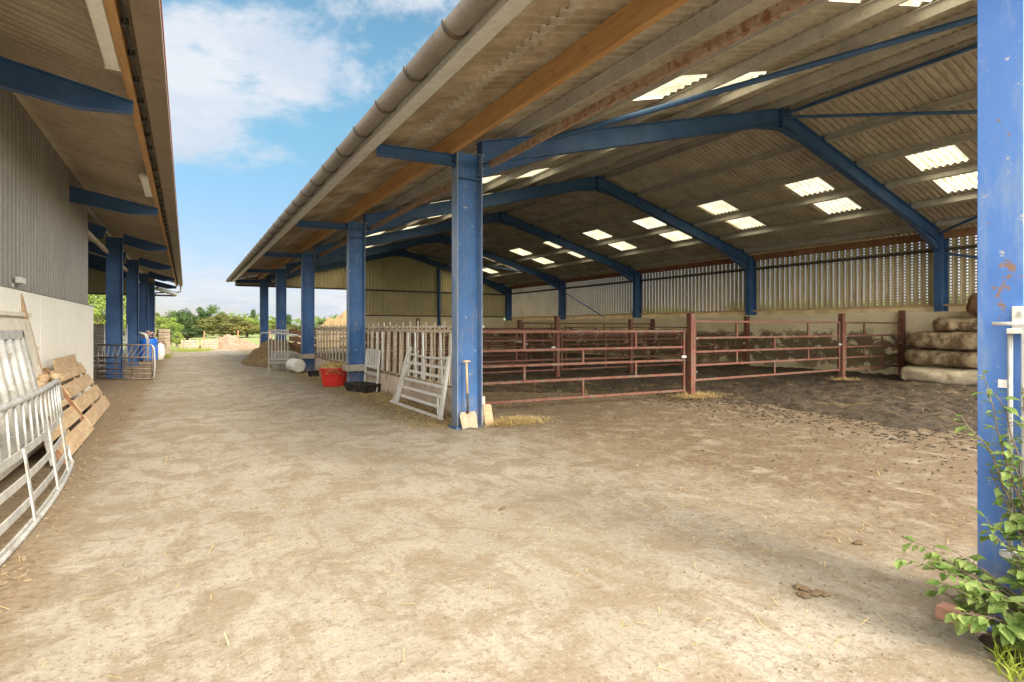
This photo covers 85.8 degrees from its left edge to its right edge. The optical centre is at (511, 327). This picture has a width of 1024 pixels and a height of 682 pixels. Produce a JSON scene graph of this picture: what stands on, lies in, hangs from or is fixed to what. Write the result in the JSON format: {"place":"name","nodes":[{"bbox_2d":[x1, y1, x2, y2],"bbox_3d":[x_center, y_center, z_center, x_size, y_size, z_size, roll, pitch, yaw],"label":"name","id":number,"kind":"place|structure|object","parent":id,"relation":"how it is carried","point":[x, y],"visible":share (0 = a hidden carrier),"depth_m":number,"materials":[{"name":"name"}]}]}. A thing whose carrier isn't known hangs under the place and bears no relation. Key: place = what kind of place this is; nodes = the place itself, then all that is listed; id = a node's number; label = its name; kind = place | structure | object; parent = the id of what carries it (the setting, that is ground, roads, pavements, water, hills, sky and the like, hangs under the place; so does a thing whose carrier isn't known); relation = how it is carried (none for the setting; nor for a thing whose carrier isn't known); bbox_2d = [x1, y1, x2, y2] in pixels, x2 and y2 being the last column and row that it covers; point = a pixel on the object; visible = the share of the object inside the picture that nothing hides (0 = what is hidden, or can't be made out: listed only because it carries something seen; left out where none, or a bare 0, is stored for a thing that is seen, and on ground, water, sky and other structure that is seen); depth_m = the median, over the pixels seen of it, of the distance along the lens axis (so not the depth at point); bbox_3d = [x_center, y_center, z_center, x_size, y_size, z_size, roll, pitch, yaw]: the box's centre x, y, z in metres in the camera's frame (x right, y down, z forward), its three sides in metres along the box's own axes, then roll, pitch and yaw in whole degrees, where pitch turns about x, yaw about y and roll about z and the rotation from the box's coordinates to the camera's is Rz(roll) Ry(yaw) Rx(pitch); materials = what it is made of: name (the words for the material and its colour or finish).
{"place":"outdoors","nodes":[
{"label":"outdoors","id":0,"kind":"place"},
{"bbox_2d":[123,329,299,351],"bbox_3d":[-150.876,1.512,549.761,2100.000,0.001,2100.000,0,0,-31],"label":"field","id":1,"kind":"structure","parent":0,"point":[256,339],"depth_m":74.95,"materials":[{"name":"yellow plant"}]},
{"bbox_2d":[88,294,105,323],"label":"garden tree","id":2,"kind":"object","parent":1,"relation":"on","point":[99,315],"visible":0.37,"depth_m":59.51,"materials":[{"name":"green plant"}]},
{"bbox_2d":[105,295,125,334],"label":"garden tree","id":3,"kind":"object","parent":1,"relation":"on","point":[124,312],"visible":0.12,"depth_m":64.57,"materials":[{"name":"green plant"}]},
{"bbox_2d":[155,312,160,328],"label":"garden tree","id":4,"kind":"object","parent":1,"relation":"on","point":[157,314],"visible":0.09,"depth_m":90.13,"materials":[{"name":"green plant"}]},
{"bbox_2d":[155,316,183,336],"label":"hedge bush","id":5,"kind":"object","parent":1,"relation":"on","point":[166,322],"visible":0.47,"depth_m":61.77,"materials":[{"name":"green plant"}]},
{"bbox_2d":[162,310,179,329],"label":"broadleaf tree","id":6,"kind":"object","parent":1,"relation":"on","point":[173,313],"visible":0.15,"depth_m":99.44,"materials":[{"name":"green plant"}]},
{"bbox_2d":[168,326,175,345],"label":"garden shrub","id":7,"kind":"object","parent":1,"relation":"on","point":[171,334],"visible":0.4,"depth_m":44.44,"materials":[{"name":"green plant"}]},
{"bbox_2d":[171,332,183,346],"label":"garden shrub","id":8,"kind":"object","parent":1,"relation":"on","point":[178,338],"visible":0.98,"depth_m":41.84,"materials":[{"name":"green plant"}]},
{"bbox_2d":[176,307,206,333],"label":"oak tree","id":9,"kind":"object","parent":1,"relation":"on","point":[188,319],"visible":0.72,"depth_m":94.11,"materials":[{"name":"green plant"}]},
{"bbox_2d":[178,329,206,339],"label":"hedge bush","id":10,"kind":"object","parent":1,"relation":"on","point":[193,335],"visible":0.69,"depth_m":65.93,"materials":[{"name":"green plant"}]},
{"bbox_2d":[123,330,300,343],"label":"wire fence","id":11,"kind":"object","parent":1,"relation":"on","point":[204,334],"visible":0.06,"depth_m":44.87,"materials":[{"name":"wood"}]},
{"bbox_2d":[202,304,229,335],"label":"broadleaf tree","id":12,"kind":"object","parent":1,"relation":"on","point":[211,310],"visible":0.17,"depth_m":97.50,"materials":[{"name":"green plant"}]},
{"bbox_2d":[192,313,259,336],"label":"hawthorn bush","id":13,"kind":"object","parent":1,"relation":"on","point":[212,325],"visible":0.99,"depth_m":78.29,"materials":[{"name":"green plant"}]},
{"bbox_2d":[232,317,270,335],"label":"hawthorn bush","id":14,"kind":"object","parent":1,"relation":"on","point":[252,321],"visible":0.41,"depth_m":83.31,"materials":[{"name":"green plant"}]},
{"bbox_2d":[249,309,257,323],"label":"conifer tree","id":15,"kind":"object","parent":1,"relation":"on","point":[253,314],"visible":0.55,"depth_m":119.87,"materials":[{"name":"green plant"}]},
{"bbox_2d":[269,323,298,332],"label":"broadleaf tree","id":16,"kind":"object","parent":1,"relation":"on","point":[273,327],"visible":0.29,"depth_m":103.71,"materials":[{"name":"green plant"}]},
{"bbox_2d":[286,314,292,327],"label":"conifer tree","id":17,"kind":"object","parent":1,"relation":"on","point":[288,319],"visible":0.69,"depth_m":109.65,"materials":[{"name":"green plant"}]},
{"bbox_2d":[297,320,324,329],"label":"broadleaf tree","id":18,"kind":"object","parent":1,"relation":"on","point":[320,322],"visible":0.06,"depth_m":88.97,"materials":[{"name":"green plant"}]},
{"bbox_2d":[315,310,345,347],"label":"pile","id":19,"kind":"object","parent":1,"relation":"on","point":[340,320],"visible":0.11,"depth_m":41.85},
{"bbox_2d":[192,313,504,324],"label":"wood","id":20,"kind":"object","parent":1,"relation":"on","point":[317,318],"visible":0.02,"depth_m":157.56,"materials":[{"name":"green plant"}]},
{"bbox_2d":[726,300,845,309],"bbox_3d":[18.353,-0.155,38.021,12.787,3.646,12.589,0,0,-31],"label":"hedgerow tree","id":21,"kind":"object","parent":1,"relation":"on","point":[784,305],"depth_m":36.42,"materials":[{"name":"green plant"}]},
{"bbox_2d":[845,295,967,305],"bbox_3d":[21.088,-0.055,28.383,11.718,3.349,11.434,0,0,-31],"label":"hedgerow tree","id":22,"kind":"object","parent":1,"relation":"on","point":[911,300],"depth_m":27.92,"materials":[{"name":"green plant"}]},
{"bbox_2d":[0,348,1023,681],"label":"yard","id":23,"kind":"structure","parent":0,"point":[252,594],"depth_m":3.83,"materials":[{"name":"soil"}]},
{"bbox_2d":[0,283,49,480],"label":"gate","id":24,"kind":"object","parent":23,"relation":"on","point":[22,322],"depth_m":6.97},
{"bbox_2d":[0,330,57,465],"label":"tube gate","id":25,"kind":"structure","parent":23,"relation":"on","point":[17,377],"depth_m":5.30,"materials":[{"name":"metal"}]},
{"bbox_2d":[0,378,74,566],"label":"ring feeder section","id":26,"kind":"object","parent":23,"relation":"on","point":[55,394],"visible":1,"depth_m":4.41,"materials":[{"name":"metal"}]},
{"bbox_2d":[36,373,64,387],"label":"timber offcuts","id":27,"kind":"object","parent":23,"relation":"on","point":[42,379],"visible":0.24,"depth_m":7.17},
{"bbox_2d":[35,382,93,463],"bbox_3d":[-5.760,1.098,6.888,0.678,0.893,2.372,0,0,-31],"label":"wooden pallet","id":28,"kind":"object","parent":23,"relation":"on","point":[78,434],"visible":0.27,"depth_m":7.01,"materials":[{"name":"wood"}]},
{"bbox_2d":[43,362,109,426],"bbox_3d":[-7.275,1.072,9.320,0.580,1.012,3.304,0,0,-32],"label":"wooden pallet","id":29,"kind":"object","parent":23,"relation":"on","point":[82,402],"visible":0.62,"depth_m":8.92,"materials":[{"name":"wood"}]},
{"bbox_2d":[52,354,80,385],"bbox_3d":[-7.383,0.719,9.168,0.116,0.483,2.102,0,0,-32],"label":"loose board","id":30,"kind":"object","parent":29,"relation":"attached to","point":[67,361],"visible":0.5,"depth_m":9.04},
{"bbox_2d":[0,0,182,414],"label":"farm building","id":31,"kind":"structure","parent":23,"relation":"on","point":[85,138],"depth_m":8.22,"materials":[{"name":"grey metal"}]},
{"bbox_2d":[85,0,120,71],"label":"strip light","id":32,"kind":"object","parent":31,"relation":"attached to","point":[98,17],"visible":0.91,"depth_m":4.60,"materials":[{"name":"plastic"}]},
{"bbox_2d":[139,172,152,196],"bbox_3d":[-6.434,-2.500,9.700,0.124,0.100,1.510,0,0,-31],"label":"strip light","id":33,"kind":"object","parent":31,"relation":"attached to","point":[143,177],"visible":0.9,"depth_m":9.47,"materials":[{"name":"plastic"}]},
{"bbox_2d":[93,331,125,366],"bbox_3d":[-15.117,0.820,20.453,0.039,1.360,1.380,0,0,33],"label":"stored hurdle","id":34,"kind":"object","parent":23,"relation":"on","point":[105,355],"visible":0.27,"depth_m":20.38,"materials":[{"name":"metal"}]},
{"bbox_2d":[93,324,126,372],"bbox_3d":[-13.306,0.695,17.980,1.242,1.610,0.039,0,0,-35],"label":"stored hurdle","id":35,"kind":"object","parent":23,"relation":"on","point":[103,336],"visible":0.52,"depth_m":17.97,"materials":[{"name":"metal"}]},
{"bbox_2d":[97,344,156,378],"bbox_3d":[-10.905,0.975,15.618,1.710,0.991,0.054,0,0,0],"label":"sheep hurdle","id":36,"kind":"object","parent":23,"relation":"on","point":[132,357],"visible":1,"depth_m":15.60,"materials":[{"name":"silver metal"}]},
{"bbox_2d":[139,332,148,362],"bbox_3d":[-15.478,0.840,22.900,0.609,1.320,1.419,0,0,-31],"label":"pipe","id":37,"kind":"object","parent":23,"relation":"on","point":[147,342],"visible":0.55,"depth_m":22.82,"materials":[{"name":"metal"}]},
{"bbox_2d":[139,338,157,360],"bbox_3d":[-16.440,1.000,24.920,0.730,1.000,0.730,0,0,-31],"label":"blue barrel","id":38,"kind":"object","parent":23,"relation":"on","point":[153,342],"visible":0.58,"depth_m":24.67,"materials":[{"name":"plastic"}]},
{"bbox_2d":[141,331,156,337],"bbox_3d":[-16.447,0.319,24.929,0.619,0.338,0.662,0,0,-31],"label":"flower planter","id":39,"kind":"object","parent":38,"relation":"on","point":[149,334],"visible":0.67,"depth_m":24.86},
{"bbox_2d":[157,343,164,359],"bbox_3d":[-16.357,1.136,25.640,0.372,0.859,0.382,0,0,-31],"label":"white sack","id":40,"kind":"object","parent":23,"relation":"on","point":[161,352],"visible":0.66,"depth_m":25.55,"materials":[{"name":"plastic"}]},
{"bbox_2d":[157,329,169,355],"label":"stone wall","id":41,"kind":"structure","parent":23,"relation":"on","point":[163,334],"depth_m":27.63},
{"bbox_2d":[164,347,211,357],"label":"grass","id":42,"kind":"structure","parent":23,"relation":"on","point":[189,350],"depth_m":34.12,"materials":[{"name":"green plant"}]},
{"bbox_2d":[181,339,198,349],"bbox_3d":[-21.454,1.150,36.688,1.020,0.700,1.000,0,0,-31],"label":"concrete block","id":43,"kind":"object","parent":23,"relation":"on","point":[190,344],"visible":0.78,"depth_m":36.28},
{"bbox_2d":[201,339,217,349],"bbox_3d":[-20.465,1.150,37.273,1.000,0.700,1.000,0,0,-31],"label":"concrete block","id":44,"kind":"object","parent":23,"relation":"on","point":[210,344],"visible":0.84,"depth_m":36.89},
{"bbox_2d":[199,334,258,349],"bbox_3d":[-20.043,1.008,38.800,4.370,1.064,3.450,0,0,-31],"label":"rubble heap","id":45,"kind":"object","parent":23,"relation":"on","point":[227,342],"visible":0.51,"depth_m":38.12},
{"bbox_2d":[241,338,300,367],"bbox_3d":[-9.902,0.993,23.421,2.875,1.094,6.900,0,0,-31],"label":"muck heap","id":46,"kind":"object","parent":23,"relation":"on","point":[256,357],"visible":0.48,"depth_m":22.02,"materials":[{"name":"soil"}]},
{"bbox_2d":[268,330,287,371],"bbox_3d":[-7.952,0.787,18.748,0.694,1.425,0.045,0,0,0],"label":"slatted hurdle","id":47,"kind":"object","parent":23,"relation":"on","point":[278,358],"visible":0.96,"depth_m":18.73,"materials":[{"name":"metal"}]},
{"bbox_2d":[260,332,298,344],"bbox_3d":[-9.920,0.853,23.166,0.112,1.295,9.482,0,0,-32],"label":"tube rail","id":48,"kind":"object","parent":23,"relation":"on","point":[277,333],"visible":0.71,"depth_m":22.89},
{"bbox_2d":[271,350,297,370],"bbox_3d":[-8.336,1.190,20.136,0.650,0.620,2.050,0,0,-31],"label":"concrete trough","id":49,"kind":"object","parent":23,"relation":"on","point":[282,366],"visible":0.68,"depth_m":19.31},
{"bbox_2d":[285,358,305,372],"bbox_3d":[-7.158,1.265,18.236,0.464,0.452,0.700,0,0,-42],"label":"white drum","id":50,"kind":"object","parent":23,"relation":"on","point":[294,365],"visible":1,"depth_m":18.02,"materials":[{"name":"plastic"}]},
{"bbox_2d":[289,327,315,357],"bbox_3d":[-8.389,0.750,22.091,0.150,1.500,5.870,0,0,-31],"label":"timber fence","id":51,"kind":"object","parent":23,"relation":"on","point":[295,339],"visible":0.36,"depth_m":22.91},
{"bbox_2d":[308,370,318,376],"bbox_3d":[-6.076,1.415,16.854,0.360,0.170,0.360,0,0,-31],"label":"feed bowl","id":52,"kind":"object","parent":23,"relation":"on","point":[313,373],"visible":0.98,"depth_m":16.73,"materials":[{"name":"black rubber"}]},
{"bbox_2d":[316,361,345,386],"bbox_3d":[-4.545,1.170,14.190,0.924,0.660,0.944,0,0,-31],"label":"feed tub","id":53,"kind":"object","parent":23,"relation":"on","point":[333,374],"visible":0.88,"depth_m":13.92,"materials":[{"name":"red plastic"}]},
{"bbox_2d":[315,358,369,381],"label":"kerb wall","id":54,"kind":"structure","parent":23,"relation":"on","point":[319,362],"depth_m":18.58,"materials":[{"name":"concrete"}]},
{"bbox_2d":[316,324,367,363],"bbox_3d":[-5.246,0.472,16.640,0.150,1.196,6.026,0,0,-31],"label":"feed barrier","id":55,"kind":"object","parent":54,"relation":"on","point":[319,329],"visible":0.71,"depth_m":17.33,"materials":[{"name":"wood"}]},
{"bbox_2d":[343,381,380,392],"bbox_3d":[-3.477,1.400,12.873,0.913,0.200,0.476,0,0,39],"label":"rubber trough","id":56,"kind":"object","parent":23,"relation":"on","point":[363,387],"visible":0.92,"depth_m":12.69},
{"bbox_2d":[364,349,380,391],"bbox_3d":[-3.344,1.001,13.126,0.106,0.962,1.051,0,0,-31],"label":"hurdle","id":57,"kind":"object","parent":23,"relation":"on","point":[376,360],"visible":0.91,"depth_m":13.07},
{"bbox_2d":[416,318,420,368],"bbox_3d":[-3.272,0.609,19.317,0.156,1.842,0.138,0,0,-31],"label":"pen post","id":58,"kind":"object","parent":23,"relation":"on","point":[417,319],"visible":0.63,"depth_m":19.28,"materials":[{"name":"metal"}]},
{"bbox_2d":[341,333,517,363],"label":"pen gate","id":59,"kind":"structure","parent":58,"relation":"attached to","point":[516,343],"depth_m":20.53,"materials":[{"name":"metal"}]},
{"bbox_2d":[390,346,450,419],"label":"leaning gate","id":60,"kind":"structure","parent":23,"relation":"on","point":[442,396],"depth_m":9.80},
{"bbox_2d":[366,370,484,421],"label":"kerb wall","id":61,"kind":"structure","parent":23,"relation":"on","point":[388,383],"depth_m":10.90,"materials":[{"name":"concrete"}]},
{"bbox_2d":[367,321,483,387],"bbox_3d":[-2.027,0.471,11.196,0.150,1.198,6.016,0,0,-31],"label":"feed barrier","id":62,"kind":"object","parent":61,"relation":"on","point":[431,331],"visible":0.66,"depth_m":11.15,"materials":[{"name":"wood"}]},
{"bbox_2d":[460,360,477,428],"bbox_3d":[-0.645,0.987,8.161,0.273,1.010,0.125,0,0,-26],"label":"shovel","id":63,"kind":"object","parent":23,"relation":"on","point":[468,419],"visible":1,"depth_m":8.16,"materials":[{"name":"wood"}]},
{"bbox_2d":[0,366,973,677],"bbox_3d":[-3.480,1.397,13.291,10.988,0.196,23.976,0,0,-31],"label":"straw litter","id":64,"kind":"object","parent":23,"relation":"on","point":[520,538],"visible":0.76,"depth_m":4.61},
{"bbox_2d":[483,404,493,425],"bbox_3d":[-0.365,1.337,8.397,0.180,0.327,0.058,0,0,-21],"label":"stone slab","id":65,"kind":"object","parent":23,"relation":"on","point":[487,413],"depth_m":8.38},
{"bbox_2d":[0,371,988,681],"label":"dirt crumbs","id":66,"kind":"object","parent":23,"relation":"on","point":[24,557],"visible":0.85,"depth_m":4.46,"materials":[{"name":"soil"}]},
{"bbox_2d":[517,320,521,359],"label":"pen post","id":67,"kind":"object","parent":23,"relation":"on","point":[519,324],"visible":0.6,"depth_m":21.26,"materials":[{"name":"metal"}]},
{"bbox_2d":[522,322,650,352],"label":"pen gate","id":68,"kind":"structure","parent":67,"relation":"attached to","point":[523,323],"depth_m":22.95,"materials":[{"name":"metal"}]},
{"bbox_2d":[554,316,561,376],"bbox_3d":[1.357,0.599,16.303,0.176,1.862,0.158,0,0,-31],"label":"pen post","id":69,"kind":"object","parent":23,"relation":"on","point":[557,343],"visible":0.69,"depth_m":16.25,"materials":[{"name":"metal"}]},
{"bbox_2d":[385,329,555,376],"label":"pen gate","id":70,"kind":"structure","parent":69,"relation":"attached to","point":[553,346],"depth_m":15.46,"materials":[{"name":"metal"}]},
{"bbox_2d":[518,333,552,367],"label":"pen gate","id":71,"kind":"structure","parent":69,"relation":"attached to","point":[542,346],"depth_m":18.64,"materials":[{"name":"metal"}]},
{"bbox_2d":[274,370,862,432],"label":"straw litter","id":72,"kind":"object","parent":23,"relation":"on","point":[516,420],"visible":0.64,"depth_m":9.56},
{"bbox_2d":[226,0,1023,631],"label":"cattle barn","id":73,"kind":"structure","parent":23,"relation":"on","point":[488,162],"depth_m":12.39,"materials":[{"name":"blue metal"}]},
{"bbox_2d":[298,354,314,358],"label":"plinth block","id":74,"kind":"structure","parent":73,"relation":"attached to","point":[306,356],"depth_m":18.99,"materials":[{"name":"grey concrete"}]},
{"bbox_2d":[342,364,366,371],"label":"plinth block","id":75,"kind":"structure","parent":73,"relation":"attached to","point":[350,368],"depth_m":13.55,"materials":[{"name":"grey concrete"}]},
{"bbox_2d":[315,328,571,355],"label":"pen gate","id":76,"kind":"structure","parent":73,"relation":"attached to","point":[448,333],"depth_m":27.91,"materials":[{"name":"metal"}]},
{"bbox_2d":[365,329,527,369],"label":"pen gate","id":77,"kind":"structure","parent":73,"relation":"attached to","point":[525,354],"depth_m":17.97,"materials":[{"name":"metal"}]},
{"bbox_2d":[483,330,686,403],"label":"pen gate","id":78,"kind":"structure","parent":73,"relation":"attached to","point":[582,362],"depth_m":10.70,"materials":[{"name":"metal"}]},
{"bbox_2d":[565,327,697,360],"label":"pen gate","id":79,"kind":"structure","parent":73,"relation":"attached to","point":[595,344],"depth_m":20.56,"materials":[{"name":"metal"}]},
{"bbox_2d":[998,379,1006,387],"bbox_3d":[2.400,0.275,2.692,0.004,0.040,0.040,0,0,-31],"label":"sticker","id":80,"kind":"object","parent":73,"relation":"attached to","point":[1002,383],"visible":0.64,"depth_m":2.69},
{"bbox_2d":[992,306,1023,591],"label":"hanging gate","id":81,"kind":"structure","parent":73,"relation":"attached to","point":[1017,323],"depth_m":2.62,"materials":[{"name":"metal"}]},
{"bbox_2d":[317,348,976,435],"bbox_3d":[1.375,1.462,20.157,14.790,0.184,31.700,0,0,-31],"label":"muck","id":82,"kind":"object","parent":23,"relation":"on","point":[757,391],"visible":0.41,"depth_m":13.16,"materials":[{"name":"soil"}]},
{"bbox_2d":[628,319,633,373],"bbox_3d":[3.835,0.634,17.711,0.156,1.792,0.138,0,0,-31],"label":"pen post","id":83,"kind":"object","parent":82,"relation":"on","point":[630,342],"visible":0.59,"depth_m":17.67,"materials":[{"name":"metal"}]},
{"bbox_2d":[560,332,745,370],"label":"pen gate","id":84,"kind":"structure","parent":83,"relation":"attached to","point":[644,356],"depth_m":17.96,"materials":[{"name":"metal"}]},
{"bbox_2d":[498,352,976,439],"bbox_3d":[4.278,1.388,19.363,10.003,0.197,26.107,0,0,-31],"label":"muck straw","id":85,"kind":"object","parent":82,"relation":"on","point":[804,390],"visible":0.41,"depth_m":12.07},
{"bbox_2d":[900,365,976,385],"bbox_3d":[11.960,1.254,14.570,1.907,0.512,2.665,0,0,-31],"label":"bale","id":86,"kind":"object","parent":82,"relation":"on","point":[945,375],"visible":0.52,"depth_m":14.33},
{"bbox_2d":[904,347,976,368],"bbox_3d":[12.030,0.779,14.534,1.761,0.522,2.661,0,0,-31],"label":"bale","id":87,"kind":"object","parent":86,"relation":"on","point":[942,357],"visible":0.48,"depth_m":14.39},
{"bbox_2d":[909,330,976,349],"bbox_3d":[12.048,0.317,14.509,1.793,0.526,2.413,0,0,-31],"label":"bale","id":88,"kind":"object","parent":87,"relation":"on","point":[958,340],"visible":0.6,"depth_m":14.29},
{"bbox_2d":[932,316,976,331],"bbox_3d":[12.278,-0.087,14.261,1.646,0.434,2.175,0,0,-31],"label":"bale","id":89,"kind":"object","parent":88,"relation":"on","point":[956,324],"visible":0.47,"depth_m":14.28},
{"bbox_2d":[966,293,976,315],"bbox_3d":[12.817,-0.612,13.689,1.299,0.723,2.292,0,0,-31],"label":"bale","id":90,"kind":"object","parent":89,"relation":"on","point":[971,307],"visible":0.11,"depth_m":14.25},
{"bbox_2d":[650,319,654,359],"bbox_3d":[6.411,0.579,25.044,0.196,1.902,0.178,0,0,-31],"label":"pen post","id":91,"kind":"object","parent":23,"relation":"on","point":[652,321],"visible":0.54,"depth_m":25.00,"materials":[{"name":"metal"}]},
{"bbox_2d":[686,313,696,397],"bbox_3d":[3.856,0.614,11.822,0.176,1.832,0.158,0,0,-31],"label":"pen post","id":92,"kind":"object","parent":23,"relation":"on","point":[691,371],"visible":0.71,"depth_m":11.77,"materials":[{"name":"metal"}]},
{"bbox_2d":[695,320,841,381],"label":"pen gate","id":93,"kind":"structure","parent":92,"relation":"attached to","point":[766,349],"depth_m":13.22,"materials":[{"name":"metal"}]},
{"bbox_2d":[743,316,749,365],"bbox_3d":[8.749,0.559,20.501,0.196,1.942,0.178,0,0,-31],"label":"pen post","id":94,"kind":"object","parent":23,"relation":"on","point":[747,333],"visible":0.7,"depth_m":20.44,"materials":[{"name":"metal"}]},
{"bbox_2d":[552,395,976,512],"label":"muck crumbs","id":95,"kind":"object","parent":23,"relation":"on","point":[899,436],"visible":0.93,"depth_m":8.43,"materials":[{"name":"soil"}]},
{"bbox_2d":[793,583,830,598],"bbox_3d":[1.681,1.492,3.126,0.185,0.026,0.164,0,0,-10],"label":"dung clod","id":96,"kind":"object","parent":23,"relation":"on","point":[806,592],"visible":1,"depth_m":3.08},
{"bbox_2d":[838,314,846,380],"bbox_3d":[8.930,0.579,14.892,0.176,1.902,0.158,0,0,-31],"label":"pen post","id":97,"kind":"object","parent":23,"relation":"on","point":[841,319],"visible":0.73,"depth_m":14.83,"materials":[{"name":"metal"}]},
{"bbox_2d":[845,321,901,370],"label":"pen gate","id":98,"kind":"structure","parent":97,"relation":"attached to","point":[898,344],"depth_m":15.81,"materials":[{"name":"metal"}]},
{"bbox_2d":[854,540,865,544],"bbox_3d":[2.411,1.492,3.824,0.104,0.014,0.062,0,0,-31],"label":"dung clod","id":99,"kind":"object","parent":23,"relation":"on","point":[858,542],"visible":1,"depth_m":3.82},
{"bbox_2d":[898,310,906,375],"bbox_3d":[11.760,0.509,16.589,0.186,2.042,0.168,0,0,-31],"label":"pen post","id":100,"kind":"object","parent":23,"relation":"on","point":[902,316],"visible":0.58,"depth_m":16.54,"materials":[{"name":"red paint"}]},
{"bbox_2d":[935,601,978,632],"bbox_3d":[2.271,1.468,2.795,0.095,0.065,0.180,0,0,-31],"label":"loose brick","id":101,"kind":"object","parent":23,"relation":"on","point":[942,608],"visible":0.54,"depth_m":2.82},
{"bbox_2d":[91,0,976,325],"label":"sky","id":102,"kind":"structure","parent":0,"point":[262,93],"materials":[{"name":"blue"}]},
{"bbox_2d":[978,631,1023,668],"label":"soil","id":103,"kind":"structure","parent":0,"point":[985,640],"depth_m":2.58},
{"bbox_2d":[894,535,1023,650],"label":"bramble bush","id":104,"kind":"object","parent":103,"relation":"on","point":[992,591],"visible":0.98,"depth_m":2.52,"materials":[{"name":"green plant"}]},
{"bbox_2d":[970,505,1023,595],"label":"nettle clump","id":105,"kind":"object","parent":103,"relation":"on","point":[1010,527],"visible":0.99,"depth_m":2.53,"materials":[{"name":"green plant"}]},
{"bbox_2d":[954,370,1023,541],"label":"climbing shoots","id":106,"kind":"object","parent":105,"relation":"on","point":[1010,456],"visible":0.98,"depth_m":2.57,"materials":[{"name":"green plant"}]},
{"bbox_2d":[985,636,1023,681],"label":"grass","id":107,"kind":"structure","parent":103,"relation":"on","point":[1012,664],"depth_m":2.41,"materials":[{"name":"green plant"}]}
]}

